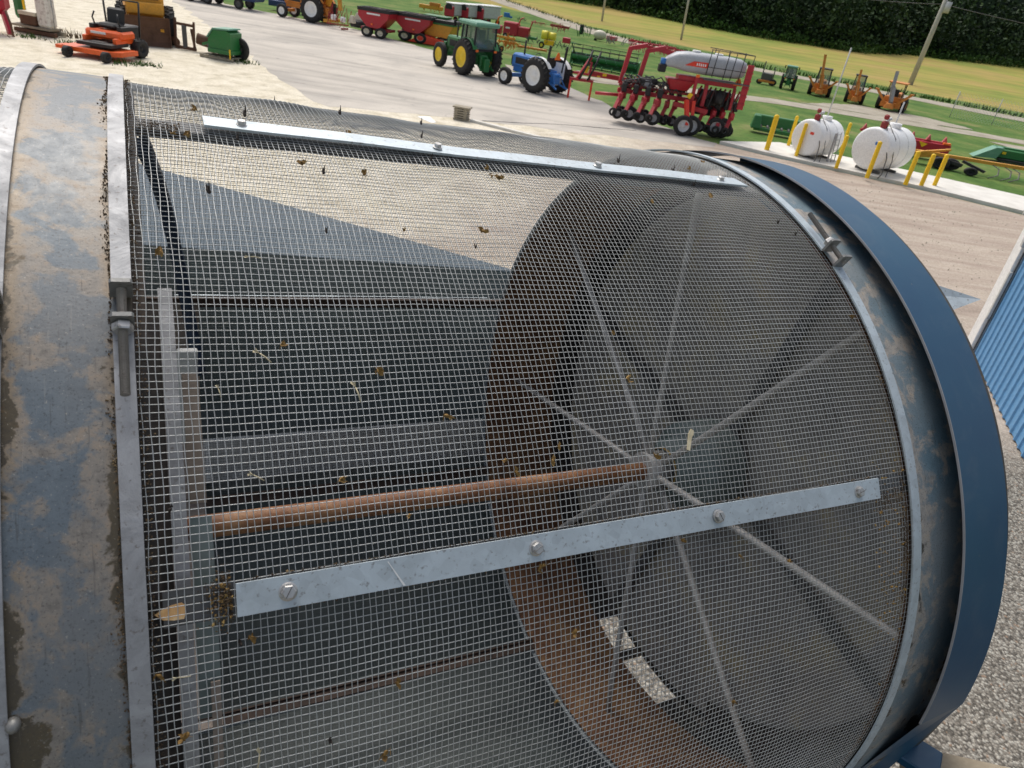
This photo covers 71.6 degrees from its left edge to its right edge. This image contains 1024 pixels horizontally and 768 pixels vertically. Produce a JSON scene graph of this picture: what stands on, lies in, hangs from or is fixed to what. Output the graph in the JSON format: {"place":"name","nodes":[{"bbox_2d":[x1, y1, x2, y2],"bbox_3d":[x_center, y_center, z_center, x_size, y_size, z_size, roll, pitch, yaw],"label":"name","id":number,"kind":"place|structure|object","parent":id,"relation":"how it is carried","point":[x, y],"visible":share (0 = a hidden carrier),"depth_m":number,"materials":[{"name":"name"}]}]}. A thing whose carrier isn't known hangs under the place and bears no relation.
{"place":"outdoors","nodes":[
{"label":"outdoors","id":0,"kind":"place"},
{"bbox_2d":[19,26,81,38],"bbox_3d":[-19.598,-15.011,30.017,2.725,0.400,0.871,7,30,-4],"label":"hay tuft","id":1,"kind":"object","parent":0,"point":[71,35],"visible":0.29,"depth_m":30.12,"materials":[{"name":"plant"}]},
{"bbox_2d":[189,0,264,8],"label":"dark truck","id":2,"kind":"object","parent":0,"point":[239,4],"visible":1,"depth_m":50.06,"materials":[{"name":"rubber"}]},
{"bbox_2d":[326,3,355,29],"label":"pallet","id":3,"kind":"object","parent":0,"point":[342,19],"visible":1,"depth_m":47.18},
{"bbox_2d":[172,0,716,146],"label":"asphalt lot","id":4,"kind":"structure","parent":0,"point":[328,65],"depth_m":32.69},
{"bbox_2d":[276,0,342,22],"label":"yellow tractor","id":5,"kind":"object","parent":4,"relation":"on","point":[313,11],"visible":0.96,"depth_m":48.55,"materials":[{"name":"metal"}]},
{"bbox_2d":[350,12,364,27],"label":"black drum roller","id":6,"kind":"object","parent":4,"relation":"on","point":[359,23],"visible":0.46,"depth_m":48.35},
{"bbox_2d":[357,6,399,38],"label":"grain cart","id":7,"kind":"object","parent":4,"relation":"on","point":[378,21],"visible":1,"depth_m":45.56,"materials":[{"name":"metal"}]},
{"bbox_2d":[433,18,502,75],"bbox_3d":[-2.333,-17.672,37.120,2.165,2.548,3.951,-15,38,-35],"label":"green tractor","id":8,"kind":"object","parent":4,"relation":"on","point":[475,42],"visible":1,"depth_m":36.17,"materials":[{"name":"metal"}]},
{"bbox_2d":[498,40,573,92],"bbox_3d":[1.240,-15.655,34.982,3.583,2.196,2.197,32,37,34],"label":"blue tractor","id":9,"kind":"object","parent":4,"relation":"on","point":[537,74],"visible":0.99,"depth_m":34.42,"materials":[{"name":"metal"}]},
{"bbox_2d":[482,120,635,130],"bbox_3d":[1.936,-10.217,28.012,6.817,0.001,0.340,-6,33,-24],"label":"asphalt crack","id":10,"kind":"object","parent":4,"relation":"on","point":[543,123],"visible":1,"depth_m":27.65,"materials":[{"name":"asphalt"}]},
{"bbox_2d":[567,51,635,100],"bbox_3d":[4.748,-14.933,34.648,3.969,2.217,0.512,1,31,-14],"label":"bale spear frame","id":11,"kind":"object","parent":4,"relation":"on","point":[590,72],"visible":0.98,"depth_m":34.31,"materials":[{"name":"metal"}]},
{"bbox_2d":[595,39,755,137],"bbox_3d":[6.701,-12.400,29.717,6.147,3.338,2.221,7,30,-3],"label":"row planter","id":12,"kind":"object","parent":4,"relation":"on","point":[714,104],"visible":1,"depth_m":29.68,"materials":[{"name":"red metal"}]},
{"bbox_2d":[0,0,1023,767],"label":"gravel yard","id":13,"kind":"structure","parent":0,"point":[984,722],"depth_m":18.79,"materials":[{"name":"gravel"}]},
{"bbox_2d":[0,0,14,36],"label":"red combine part","id":14,"kind":"object","parent":13,"relation":"on","point":[4,6],"visible":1,"depth_m":28.10,"materials":[{"name":"metal"}]},
{"bbox_2d":[11,0,66,37],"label":"rusty tank skid","id":15,"kind":"object","parent":13,"relation":"on","point":[41,20],"visible":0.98,"depth_m":29.25,"materials":[{"name":"metal"}]},
{"bbox_2d":[55,0,148,63],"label":"riding mower","id":16,"kind":"object","parent":13,"relation":"on","point":[97,38],"visible":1,"depth_m":26.95,"materials":[{"name":"metal"}]},
{"bbox_2d":[112,0,174,47],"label":"wheel loader","id":17,"kind":"object","parent":13,"relation":"on","point":[156,23],"visible":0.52,"depth_m":30.74,"materials":[{"name":"metal"}]},
{"bbox_2d":[171,17,207,50],"bbox_3d":[-14.292,-15.437,31.329,2.027,1.208,0.588,15,31,10],"label":"pallet fork frame","id":18,"kind":"object","parent":13,"relation":"on","point":[200,39],"visible":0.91,"depth_m":31.16,"materials":[{"name":"metal"}]},
{"bbox_2d":[200,27,248,61],"bbox_3d":[-12.359,-14.570,30.356,2.012,1.263,0.976,14,30,9],"label":"green overseeder","id":19,"kind":"object","parent":13,"relation":"on","point":[222,43],"visible":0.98,"depth_m":30.10,"materials":[{"name":"metal"}]},
{"bbox_2d":[418,116,435,122],"bbox_3d":[-2.956,-9.213,24.703,0.696,0.020,0.444,9,44,0],"label":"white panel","id":20,"kind":"object","parent":13,"relation":"on","point":[428,119],"visible":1,"depth_m":24.70,"materials":[{"name":"white"}]},
{"bbox_2d":[452,104,471,120],"bbox_3d":[-1.839,-9.962,26.086,0.671,0.463,0.468,14,30,9],"label":"block stack","id":21,"kind":"object","parent":13,"relation":"on","point":[461,112],"visible":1,"depth_m":25.93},
{"bbox_2d":[0,62,1008,767],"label":"grain cleaner","id":22,"kind":"object","parent":13,"relation":"on","point":[846,464],"visible":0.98,"depth_m":1.23,"materials":[{"name":"metal"}]},
{"bbox_2d":[153,673,164,680],"bbox_3d":[-0.318,0.266,0.640,0.012,0.009,0.008,32,-15,-23],"label":"chaff husk","id":23,"kind":"object","parent":22,"relation":"attached to","point":[159,675],"visible":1,"depth_m":0.64,"materials":[{"name":"plant"}]},
{"bbox_2d":[155,246,163,256],"bbox_3d":[-0.372,-0.140,0.748,0.013,0.010,0.012,43,50,6],"label":"chaff husk","id":24,"kind":"object","parent":22,"relation":"attached to","point":[158,251],"visible":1,"depth_m":0.75,"materials":[{"name":"plant"}]},
{"bbox_2d":[155,602,184,620],"bbox_3d":[-0.315,0.211,0.655,0.026,0.015,0.004,-3,-5,-27],"label":"corn kernel","id":25,"kind":"object","parent":22,"relation":"on","point":[172,611],"visible":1,"depth_m":0.65,"materials":[{"name":"food"}]},
{"bbox_2d":[178,732,191,743],"bbox_3d":[-0.300,0.324,0.650,0.013,0.010,0.012,-33,17,-22],"label":"chaff husk","id":26,"kind":"object","parent":22,"relation":"attached to","point":[184,736],"visible":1,"depth_m":0.65,"materials":[{"name":"plant"}]},
{"bbox_2d":[183,131,190,137],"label":"chaff husk","id":27,"kind":"object","parent":22,"relation":"attached to","point":[187,133],"visible":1,"depth_m":0.89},
{"bbox_2d":[190,104,196,110],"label":"chaff husk","id":28,"kind":"object","parent":22,"relation":"attached to","point":[194,108],"visible":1,"depth_m":0.96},
{"bbox_2d":[205,181,210,193],"bbox_3d":[-0.353,-0.229,0.825,0.006,0.016,0.010,-9,34,-28],"label":"black seed","id":29,"kind":"object","parent":22,"relation":"attached to","point":[208,190],"visible":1,"depth_m":0.82,"materials":[{"name":"plant"}]},
{"bbox_2d":[248,632,256,643],"bbox_3d":[-0.248,0.242,0.677,0.009,0.011,0.010,-54,20,-19],"label":"chaff husk","id":30,"kind":"object","parent":22,"relation":"attached to","point":[252,638],"visible":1,"depth_m":0.68,"materials":[{"name":"plant"}]},
{"bbox_2d":[256,747,261,767],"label":"straw bit","id":31,"kind":"object","parent":22,"relation":"attached to","point":[258,750],"visible":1,"depth_m":0.68,"materials":[{"name":"plant"}]},
{"bbox_2d":[253,349,270,362],"bbox_3d":[-0.260,-0.030,0.740,0.022,0.004,0.006,29,57,-12],"label":"straw bit","id":32,"kind":"object","parent":22,"relation":"attached to","point":[255,351],"visible":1,"depth_m":0.74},
{"bbox_2d":[280,340,287,347],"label":"chaff husk","id":33,"kind":"object","parent":22,"relation":"attached to","point":[283,344],"visible":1,"depth_m":0.75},
{"bbox_2d":[296,159,306,164],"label":"chaff husk","id":34,"kind":"object","parent":22,"relation":"attached to","point":[302,162],"visible":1,"depth_m":0.93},
{"bbox_2d":[338,476,347,482],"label":"chaff husk","id":35,"kind":"object","parent":22,"relation":"attached to","point":[342,479],"visible":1,"depth_m":0.74,"materials":[{"name":"plant"}]},
{"bbox_2d":[350,381,360,401],"bbox_3d":[-0.167,0.008,0.769,0.007,0.005,0.025,-28,85,-32],"label":"straw bit","id":36,"kind":"object","parent":22,"relation":"attached to","point":[353,383],"visible":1,"depth_m":0.77,"materials":[{"name":"plant"}]},
{"bbox_2d":[361,169,367,176],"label":"chaff husk","id":37,"kind":"object","parent":22,"relation":"attached to","point":[364,172],"visible":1,"depth_m":0.95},
{"bbox_2d":[375,367,383,375],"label":"chaff husk","id":38,"kind":"object","parent":22,"relation":"attached to","point":[379,370],"visible":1,"depth_m":0.79,"materials":[{"name":"plant"}]},
{"bbox_2d":[378,750,390,762],"bbox_3d":[-0.134,0.388,0.744,0.013,0.011,0.012,5,30,-7],"label":"chaff husk","id":39,"kind":"object","parent":22,"relation":"attached to","point":[384,754],"visible":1,"depth_m":0.74,"materials":[{"name":"plant"}]},
{"bbox_2d":[395,677,400,689],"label":"chaff husk","id":40,"kind":"object","parent":22,"relation":"attached to","point":[398,682],"visible":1,"depth_m":0.74,"materials":[{"name":"plant"}]},
{"bbox_2d":[443,413,455,420],"bbox_3d":[-0.072,0.038,0.806,0.015,0.010,0.011,19,65,-20],"label":"chaff husk","id":41,"kind":"object","parent":22,"relation":"attached to","point":[446,415],"visible":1,"depth_m":0.81,"materials":[{"name":"plant"}]},
{"bbox_2d":[478,226,488,233],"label":"chaff husk","id":42,"kind":"object","parent":22,"relation":"attached to","point":[481,229],"visible":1,"depth_m":0.96,"materials":[{"name":"plant"}]},
{"bbox_2d":[494,174,504,179],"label":"chaff husk","id":43,"kind":"object","parent":22,"relation":"attached to","point":[498,177],"visible":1,"depth_m":1.07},
{"bbox_2d":[514,466,520,476],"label":"chaff husk","id":44,"kind":"object","parent":22,"relation":"attached to","point":[516,472],"visible":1,"depth_m":0.83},
{"bbox_2d":[538,563,548,573],"bbox_3d":[0.037,0.213,0.825,0.016,0.012,0.011,-51,18,-21],"label":"chaff husk","id":45,"kind":"object","parent":22,"relation":"attached to","point":[540,567],"visible":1,"depth_m":0.82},
{"bbox_2d":[551,454,555,466],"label":"chaff husk","id":46,"kind":"object","parent":22,"relation":"attached to","point":[553,460],"visible":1,"depth_m":0.85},
{"bbox_2d":[571,627,579,637],"bbox_3d":[0.075,0.296,0.844,0.009,0.011,0.010,36,-14,-24],"label":"chaff husk","id":47,"kind":"object","parent":22,"relation":"attached to","point":[575,631],"visible":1,"depth_m":0.84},
{"bbox_2d":[653,452,661,459],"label":"chaff husk","id":48,"kind":"object","parent":22,"relation":"attached to","point":[656,456],"visible":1,"depth_m":0.92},
{"bbox_2d":[687,429,693,450],"bbox_3d":[0.240,0.075,0.955,0.008,0.002,0.030,18,70,-22],"label":"straw strip","id":49,"kind":"object","parent":22,"relation":"attached to","point":[690,435],"visible":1,"depth_m":0.95,"materials":[{"name":"plant"}]},
{"bbox_2d":[470,119,596,153],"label":"concrete kerb","id":50,"kind":"structure","parent":13,"relation":"on","point":[499,127],"depth_m":25.56,"materials":[{"name":"concrete"}]},
{"bbox_2d":[826,180,1020,324],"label":"loose stones","id":51,"kind":"object","parent":13,"relation":"on","point":[952,235],"visible":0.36,"depth_m":21.94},
{"bbox_2d":[968,228,1023,457],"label":"blue shed","id":52,"kind":"structure","parent":13,"relation":"on","point":[996,337],"depth_m":12.07,"materials":[{"name":"metal"}]},
{"bbox_2d":[223,0,1023,214],"bbox_3d":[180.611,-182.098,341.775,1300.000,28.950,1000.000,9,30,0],"label":"ground","id":53,"kind":"structure","parent":0,"point":[946,79],"depth_m":71.67,"materials":[{"name":"green plant"}]},
{"bbox_2d":[268,0,300,9],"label":"blue implement","id":54,"kind":"object","parent":53,"relation":"on","point":[273,2],"visible":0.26,"depth_m":52.47,"materials":[{"name":"metal"}]},
{"bbox_2d":[396,11,439,42],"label":"grain cart","id":55,"kind":"object","parent":53,"relation":"on","point":[416,25],"visible":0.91,"depth_m":46.48,"materials":[{"name":"metal"}]},
{"bbox_2d":[419,2,442,12],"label":"yellow combine head","id":56,"kind":"object","parent":53,"relation":"on","point":[433,6],"visible":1,"depth_m":73.68},
{"bbox_2d":[402,13,461,45],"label":"gravity wagon","id":57,"kind":"object","parent":53,"relation":"on","point":[442,28],"visible":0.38,"depth_m":46.77,"materials":[{"name":"metal"}]},
{"bbox_2d":[444,2,467,19],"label":"forage wagon","id":58,"kind":"object","parent":53,"relation":"on","point":[452,9],"visible":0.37,"depth_m":67.66,"materials":[{"name":"metal"}]},
{"bbox_2d":[458,3,477,18],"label":"forage wagon","id":59,"kind":"object","parent":53,"relation":"on","point":[469,10],"visible":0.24,"depth_m":68.43,"materials":[{"name":"metal"}]},
{"bbox_2d":[474,4,501,23],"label":"forage wagon","id":60,"kind":"object","parent":53,"relation":"on","point":[487,12],"visible":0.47,"depth_m":69.81,"materials":[{"name":"metal"}]},
{"bbox_2d":[496,15,502,33],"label":"red chopper","id":61,"kind":"object","parent":53,"relation":"on","point":[499,31],"visible":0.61,"depth_m":59.72,"materials":[{"name":"metal"}]},
{"bbox_2d":[497,33,518,51],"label":"yellow tiller","id":62,"kind":"object","parent":53,"relation":"on","point":[510,43],"visible":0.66,"depth_m":49.01,"materials":[{"name":"metal"}]},
{"bbox_2d":[504,12,511,17],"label":"blue baler","id":63,"kind":"object","parent":53,"relation":"on","point":[506,14],"visible":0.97,"depth_m":81.31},
{"bbox_2d":[2,0,1023,116],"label":"tall grass","id":64,"kind":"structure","parent":53,"relation":"on","point":[117,62],"depth_m":64.39,"materials":[{"name":"green plant"}]},
{"bbox_2d":[502,17,535,38],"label":"red baler","id":65,"kind":"object","parent":53,"relation":"on","point":[511,28],"visible":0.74,"depth_m":58.30,"materials":[{"name":"metal"}]},
{"bbox_2d":[517,44,546,51],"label":"orange blade","id":66,"kind":"object","parent":53,"relation":"on","point":[528,47],"visible":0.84,"depth_m":52.42,"materials":[{"name":"metal"}]},
{"bbox_2d":[525,35,539,43],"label":"grey drill","id":67,"kind":"object","parent":53,"relation":"on","point":[531,38],"visible":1,"depth_m":58.06,"materials":[{"name":"metal"}]},
{"bbox_2d":[537,30,559,47],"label":"yellow sprayer","id":68,"kind":"object","parent":53,"relation":"on","point":[549,37],"visible":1,"depth_m":55.47,"materials":[{"name":"plastic"}]},
{"bbox_2d":[550,22,570,32],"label":"red hay rake","id":69,"kind":"object","parent":53,"relation":"on","point":[559,26],"visible":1,"depth_m":73.76,"materials":[{"name":"metal"}]},
{"bbox_2d":[559,37,573,49],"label":"red auger hopper","id":70,"kind":"object","parent":53,"relation":"on","point":[566,40],"visible":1,"depth_m":54.36,"materials":[{"name":"metal"}]},
{"bbox_2d":[576,24,591,36],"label":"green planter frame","id":71,"kind":"object","parent":53,"relation":"on","point":[581,30],"visible":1,"depth_m":71.65,"materials":[{"name":"metal"}]},
{"bbox_2d":[593,30,605,39],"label":"cream tank","id":72,"kind":"object","parent":53,"relation":"on","point":[599,34],"visible":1,"depth_m":71.25,"materials":[{"name":"plastic"}]},
{"bbox_2d":[601,0,605,20],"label":"utility pole","id":73,"kind":"object","parent":53,"relation":"on","point":[603,10],"visible":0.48,"depth_m":96.34,"materials":[{"name":"wood"}]},
{"bbox_2d":[569,42,640,75],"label":"harvester header","id":74,"kind":"object","parent":53,"relation":"on","point":[606,63],"visible":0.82,"depth_m":47.62},
{"bbox_2d":[606,35,627,45],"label":"grey mower head","id":75,"kind":"object","parent":53,"relation":"on","point":[609,38],"visible":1,"depth_m":68.24},
{"bbox_2d":[628,38,677,55],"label":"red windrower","id":76,"kind":"object","parent":53,"relation":"on","point":[631,42],"visible":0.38,"depth_m":64.19,"materials":[{"name":"metal"}]},
{"bbox_2d":[680,0,689,39],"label":"utility pole","id":77,"kind":"object","parent":53,"relation":"on","point":[683,26],"visible":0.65,"depth_m":87.83,"materials":[{"name":"wood"}]},
{"bbox_2d":[756,61,776,85],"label":"grey orange loader","id":78,"kind":"object","parent":53,"relation":"on","point":[766,77],"visible":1,"depth_m":54.81,"materials":[{"name":"metal"}]},
{"bbox_2d":[750,113,801,135],"bbox_3d":[12.387,-12.047,33.123,2.408,0.676,0.770,14,30,9],"label":"harvester header","id":79,"kind":"object","parent":53,"relation":"on","point":[758,122],"visible":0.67,"depth_m":33.06},
{"bbox_2d":[779,65,799,90],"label":"green tractor","id":80,"kind":"object","parent":53,"relation":"on","point":[790,73],"visible":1,"depth_m":53.51,"materials":[{"name":"metal"}]},
{"bbox_2d":[562,0,1023,66],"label":"field edge brush","id":81,"kind":"object","parent":53,"relation":"on","point":[870,49],"visible":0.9,"depth_m":115.71,"materials":[{"name":"green plant"}]},
{"bbox_2d":[574,0,1023,65],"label":"woodland","id":82,"kind":"object","parent":53,"relation":"on","point":[894,18],"visible":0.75,"depth_m":117.24,"materials":[{"name":"green plant"}]},
{"bbox_2d":[592,0,1023,59],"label":"woodland shade","id":83,"kind":"object","parent":53,"relation":"on","point":[985,3],"visible":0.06,"depth_m":131.54,"materials":[{"name":"green plant"}]},
{"bbox_2d":[807,54,838,96],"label":"backhoe loader","id":84,"kind":"object","parent":53,"relation":"on","point":[821,85],"visible":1,"depth_m":52.41,"materials":[{"name":"metal"}]},
{"bbox_2d":[843,70,871,103],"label":"backhoe loader","id":85,"kind":"object","parent":53,"relation":"on","point":[856,92],"visible":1,"depth_m":51.28,"materials":[{"name":"metal"}]},
{"bbox_2d":[719,141,1023,213],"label":"concrete pad","id":86,"kind":"object","parent":53,"relation":"on","point":[1006,201],"visible":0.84,"depth_m":27.69,"materials":[{"name":"concrete"}]},
{"bbox_2d":[764,114,778,149],"bbox_3d":[10.456,-10.118,28.562,0.200,1.400,0.200,9,30,0],"label":"bollard","id":87,"kind":"object","parent":86,"relation":"on","point":[771,132],"visible":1,"depth_m":28.50,"materials":[{"name":"metal"}]},
{"bbox_2d":[787,116,798,145],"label":"bollard","id":88,"kind":"object","parent":86,"relation":"on","point":[792,130],"visible":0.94,"depth_m":30.22,"materials":[{"name":"metal"}]},
{"bbox_2d":[794,123,807,156],"bbox_3d":[11.505,-9.706,28.241,0.140,1.300,0.140,9,30,0],"label":"bollard","id":89,"kind":"object","parent":86,"relation":"on","point":[801,138],"visible":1,"depth_m":28.18,"materials":[{"name":"metal"}]},
{"bbox_2d":[792,48,851,161],"bbox_3d":[12.487,-10.941,27.926,1.785,4.192,1.551,-14,37,-34],"label":"fuel tank","id":90,"kind":"object","parent":86,"relation":"on","point":[824,135],"visible":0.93,"depth_m":28.11,"materials":[{"name":"metal"}]},
{"bbox_2d":[834,135,848,168],"bbox_3d":[12.642,-8.897,27.214,0.140,1.250,0.140,9,30,0],"label":"bollard","id":91,"kind":"object","parent":86,"relation":"on","point":[844,144],"visible":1,"depth_m":27.17,"materials":[{"name":"metal"}]},
{"bbox_2d":[839,123,851,151],"bbox_3d":[14.440,-10.662,30.722,0.140,1.250,0.140,9,30,0],"label":"bollard","id":92,"kind":"object","parent":86,"relation":"on","point":[848,129],"visible":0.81,"depth_m":30.54,"materials":[{"name":"metal"}]},
{"bbox_2d":[865,141,882,178],"bbox_3d":[13.411,-8.314,26.323,0.160,1.350,0.160,9,30,0],"label":"bollard","id":93,"kind":"object","parent":86,"relation":"on","point":[874,158],"visible":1,"depth_m":26.27,"materials":[{"name":"metal"}]},
{"bbox_2d":[852,102,915,178],"bbox_3d":[14.559,-9.490,27.500,2.203,2.695,1.700,-14,37,-34],"label":"fuel tank","id":94,"kind":"object","parent":86,"relation":"on","point":[898,147],"visible":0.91,"depth_m":27.21,"materials":[{"name":"metal"}]},
{"bbox_2d":[903,151,920,184],"bbox_3d":[14.775,-7.979,26.218,0.160,1.250,0.160,9,30,0],"label":"bollard","id":95,"kind":"object","parent":86,"relation":"on","point":[912,167],"visible":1,"depth_m":26.17,"materials":[{"name":"metal"}]},
{"bbox_2d":[919,154,935,185],"bbox_3d":[15.483,-7.972,26.447,0.160,1.200,0.160,9,30,0],"label":"bollard","id":96,"kind":"object","parent":86,"relation":"on","point":[927,169],"visible":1,"depth_m":26.40,"materials":[{"name":"metal"}]},
{"bbox_2d":[932,154,948,185],"bbox_3d":[16.209,-8.085,26.837,0.160,1.200,0.160,9,30,0],"label":"bollard","id":97,"kind":"object","parent":86,"relation":"on","point":[941,169],"visible":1,"depth_m":26.78,"materials":[{"name":"metal"}]},
{"bbox_2d":[801,102,972,129],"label":"dirt patch","id":98,"kind":"object","parent":53,"relation":"on","point":[874,111],"visible":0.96,"depth_m":48.36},
{"bbox_2d":[875,71,913,112],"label":"backhoe loader","id":99,"kind":"object","parent":53,"relation":"on","point":[894,99],"visible":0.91,"depth_m":50.11,"materials":[{"name":"metal"}]},
{"bbox_2d":[860,123,950,157],"bbox_3d":[18.364,-11.316,33.143,4.077,0.931,0.895,13,30,7],"label":"harvester header","id":100,"kind":"object","parent":53,"relation":"on","point":[927,143],"visible":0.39,"depth_m":33.06},
{"bbox_2d":[908,0,952,84],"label":"utility pole","id":101,"kind":"object","parent":53,"relation":"on","point":[946,5],"visible":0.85,"depth_m":76.22,"materials":[{"name":"wood"}]},
{"bbox_2d":[875,0,1023,23],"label":"power line","id":102,"kind":"object","parent":101,"relation":"attached to","point":[951,6],"visible":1,"depth_m":74.10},
{"bbox_2d":[914,149,1023,181],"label":"chisel plow","id":103,"kind":"object","parent":53,"relation":"on","point":[952,163],"visible":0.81,"depth_m":31.24,"materials":[{"name":"metal"}]},
{"bbox_2d":[949,91,1023,129],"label":"chain link fence","id":104,"kind":"object","parent":53,"relation":"on","point":[989,110],"visible":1,"depth_m":51.71,"materials":[{"name":"metal"}]},
{"bbox_2d":[969,145,1023,164],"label":"harvester header","id":105,"kind":"object","parent":53,"relation":"on","point":[1006,154],"visible":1,"depth_m":35.66},
{"bbox_2d":[993,142,1023,149],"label":"dirt patch","id":106,"kind":"object","parent":53,"relation":"on","point":[1014,146],"visible":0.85,"depth_m":42.43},
{"bbox_2d":[491,0,1023,121],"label":"farm road","id":107,"kind":"structure","parent":0,"point":[535,12],"depth_m":67.81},
{"bbox_2d":[505,64,1023,143],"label":"gravel track","id":108,"kind":"structure","parent":0,"point":[812,107],"depth_m":45.38,"materials":[{"name":"gravel"}]},
{"bbox_2d":[573,70,617,80],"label":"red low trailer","id":109,"kind":"object","parent":108,"relation":"on","point":[578,71],"visible":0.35,"depth_m":42.21,"materials":[{"name":"metal"}]}
]}

